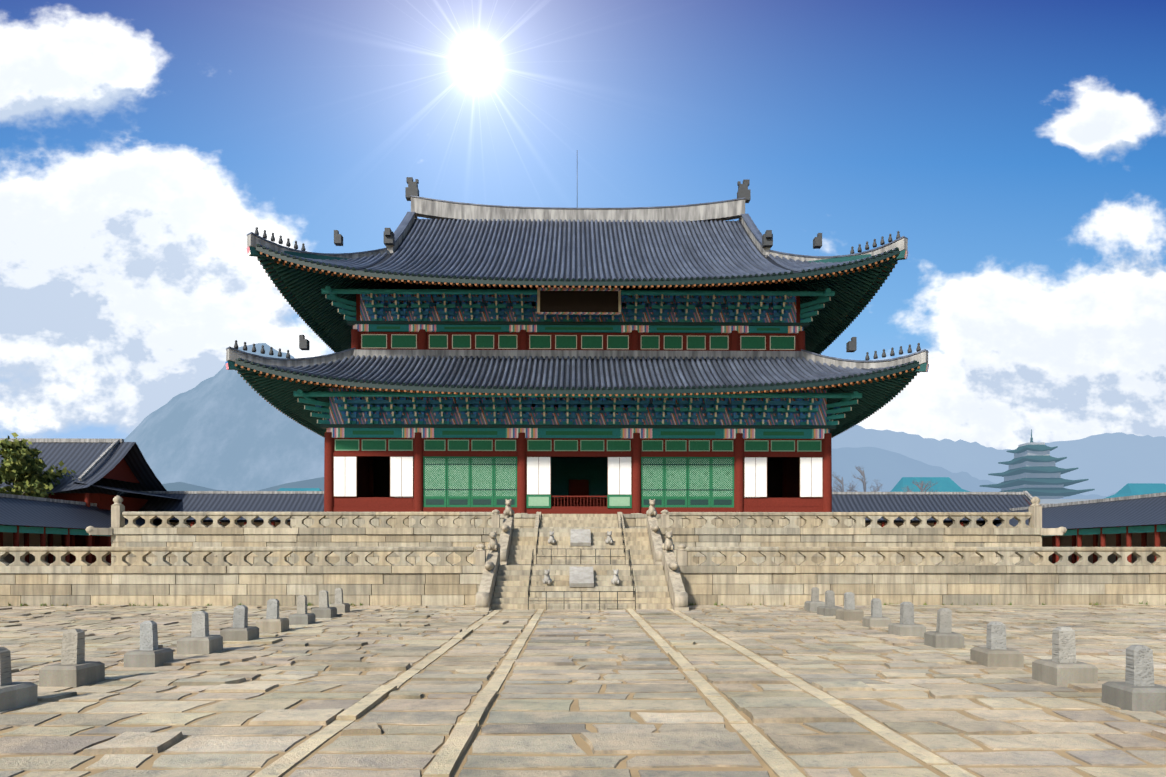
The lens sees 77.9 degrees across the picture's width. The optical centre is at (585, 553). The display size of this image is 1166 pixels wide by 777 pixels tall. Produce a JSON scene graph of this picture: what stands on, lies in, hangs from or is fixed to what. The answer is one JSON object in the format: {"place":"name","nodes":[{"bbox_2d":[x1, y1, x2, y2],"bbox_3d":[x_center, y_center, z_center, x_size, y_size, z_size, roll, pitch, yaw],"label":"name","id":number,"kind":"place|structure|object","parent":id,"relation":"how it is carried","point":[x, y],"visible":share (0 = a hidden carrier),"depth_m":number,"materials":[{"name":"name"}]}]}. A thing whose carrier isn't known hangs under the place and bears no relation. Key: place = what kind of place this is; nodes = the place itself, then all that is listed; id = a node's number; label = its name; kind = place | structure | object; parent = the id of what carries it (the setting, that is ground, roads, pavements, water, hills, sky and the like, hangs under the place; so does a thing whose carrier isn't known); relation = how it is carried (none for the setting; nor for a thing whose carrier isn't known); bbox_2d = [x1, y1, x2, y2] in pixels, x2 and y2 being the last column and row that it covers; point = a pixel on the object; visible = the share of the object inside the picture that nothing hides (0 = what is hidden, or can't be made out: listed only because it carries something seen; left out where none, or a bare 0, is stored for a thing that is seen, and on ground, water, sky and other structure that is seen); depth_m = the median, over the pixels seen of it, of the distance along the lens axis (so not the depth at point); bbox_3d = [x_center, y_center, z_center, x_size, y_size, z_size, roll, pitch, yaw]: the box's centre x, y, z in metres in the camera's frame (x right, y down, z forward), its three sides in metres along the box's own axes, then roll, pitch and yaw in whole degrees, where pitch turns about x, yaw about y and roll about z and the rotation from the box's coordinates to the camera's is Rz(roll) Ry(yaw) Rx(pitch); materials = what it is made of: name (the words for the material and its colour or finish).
{"place":"outdoors","nodes":[
{"label":"outdoors","id":0,"kind":"place"},
{"bbox_2d":[124,343,324,490],"bbox_3d":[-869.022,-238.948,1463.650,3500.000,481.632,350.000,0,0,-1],"label":"mountain","id":1,"kind":"structure","parent":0,"point":[224,428],"depth_m":1444.08,"materials":[{"name":"blue stone"}]},
{"bbox_2d":[162,477,323,490],"bbox_3d":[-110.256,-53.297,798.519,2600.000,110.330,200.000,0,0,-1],"label":"hills","id":2,"kind":"structure","parent":0,"point":[309,483],"depth_m":878.63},
{"bbox_2d":[0,605,1165,776],"bbox_3d":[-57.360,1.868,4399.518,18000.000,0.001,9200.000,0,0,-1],"label":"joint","id":3,"kind":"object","parent":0,"point":[582,744],"depth_m":8.14,"materials":[{"name":"stone"},{"name":"sand"}]},
{"bbox_2d":[0,432,75,497],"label":"pine tree","id":4,"kind":"object","parent":3,"relation":"on","point":[21,469],"visible":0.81,"depth_m":73.75,"materials":[{"name":"green plant"}]},
{"bbox_2d":[0,603,1165,776],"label":"courtyard paving","id":5,"kind":"structure","parent":3,"relation":"on","point":[775,707],"depth_m":9.43,"materials":[{"name":"stone"}]},
{"bbox_2d":[528,515,635,609],"bbox_3d":[-0.164,0.067,27.820,3.587,3.602,7.675,0,0,-1],"label":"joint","id":6,"kind":"object","parent":5,"relation":"on","point":[595,556],"visible":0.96,"depth_m":25.25,"materials":[{"name":"grey stone"}]},
{"bbox_2d":[0,587,1165,712],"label":"stone markers","id":7,"kind":"object","parent":5,"relation":"on","point":[1138,689],"visible":0.94,"depth_m":11.83,"materials":[{"name":"grey stone"}]},
{"bbox_2d":[0,495,1165,610],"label":"stone terraces","id":8,"kind":"object","parent":3,"relation":"on","point":[486,566],"visible":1,"depth_m":26.25,"materials":[{"name":"beige stone"}]},
{"bbox_2d":[226,177,928,368],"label":"roof ridges","id":9,"kind":"object","parent":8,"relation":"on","point":[430,208],"visible":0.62,"depth_m":44.84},
{"bbox_2d":[225,361,928,437],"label":"roof rafters","id":10,"kind":"object","parent":9,"relation":"on","point":[875,392],"visible":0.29,"depth_m":43.15,"materials":[{"name":"paint"}]},
{"bbox_2d":[255,218,899,342],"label":"roof tiles","id":11,"kind":"object","parent":9,"relation":"on","point":[569,253],"visible":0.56,"depth_m":46.54,"materials":[{"name":"tile"}]},
{"bbox_2d":[235,355,919,400],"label":"roof tiles","id":12,"kind":"object","parent":9,"relation":"attached to","point":[579,375],"visible":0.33,"depth_m":41.36,"materials":[{"name":"tile"}]},
{"bbox_2d":[247,246,907,353],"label":"roof rafters","id":13,"kind":"object","parent":9,"relation":"on","point":[328,318],"visible":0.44,"depth_m":45.25,"materials":[{"name":"paint"}]},
{"bbox_2d":[290,512,865,527],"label":"hall plinth","id":14,"kind":"structure","parent":8,"relation":"on","point":[631,520],"depth_m":41.78,"materials":[{"name":"beige stone"}]},
{"bbox_2d":[320,287,835,513],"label":"facade","id":15,"kind":"structure","parent":14,"relation":"on","point":[532,467],"depth_m":43.50,"materials":[{"name":"green wood"}]},
{"bbox_2d":[293,286,861,424],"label":"bracket sets","id":16,"kind":"object","parent":15,"relation":"on","point":[497,310],"visible":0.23,"depth_m":43.35,"materials":[{"name":"teal wood"}]},
{"bbox_2d":[542,529,620,586],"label":"stone carvings","id":17,"kind":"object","parent":8,"relation":"on","point":[581,576],"depth_m":25.99,"materials":[{"name":"stone"}]},
{"bbox_2d":[0,438,1165,563],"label":"side building roofs","id":18,"kind":"structure","parent":3,"relation":"on","point":[71,510],"depth_m":80.60,"materials":[{"name":"tile"}]},
{"bbox_2d":[277,429,1165,503],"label":"distant buildings","id":19,"kind":"structure","parent":3,"relation":"on","point":[1033,470],"depth_m":244.34,"materials":[{"name":"teal"}]},
{"bbox_2d":[832,471,857,491],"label":"bare tree","id":20,"kind":"object","parent":3,"relation":"on","point":[840,486],"visible":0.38,"depth_m":129.31,"materials":[{"name":"grey plant"}]},
{"bbox_2d":[845,466,883,491],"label":"bare tree","id":21,"kind":"object","parent":3,"relation":"on","point":[864,482],"visible":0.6,"depth_m":134.63,"materials":[{"name":"grey plant"}]},
{"bbox_2d":[901,479,939,491],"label":"bare tree","id":22,"kind":"object","parent":3,"relation":"on","point":[921,485],"visible":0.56,"depth_m":127.14,"materials":[{"name":"grey plant"}]},
{"bbox_2d":[0,0,1165,449],"label":"sky","id":23,"kind":"structure","parent":0,"point":[1017,148],"materials":[{"name":"blue"}]},
{"bbox_2d":[832,447,1116,498],"bbox_3d":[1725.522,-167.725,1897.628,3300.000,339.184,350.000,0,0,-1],"label":"mountain","id":24,"kind":"structure","parent":0,"point":[888,470],"depth_m":1982.20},
{"bbox_2d":[831,425,1165,495],"bbox_3d":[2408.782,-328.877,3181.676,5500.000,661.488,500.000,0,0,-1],"label":"mountain","id":25,"kind":"structure","parent":0,"point":[1106,464],"depth_m":3307.51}
]}

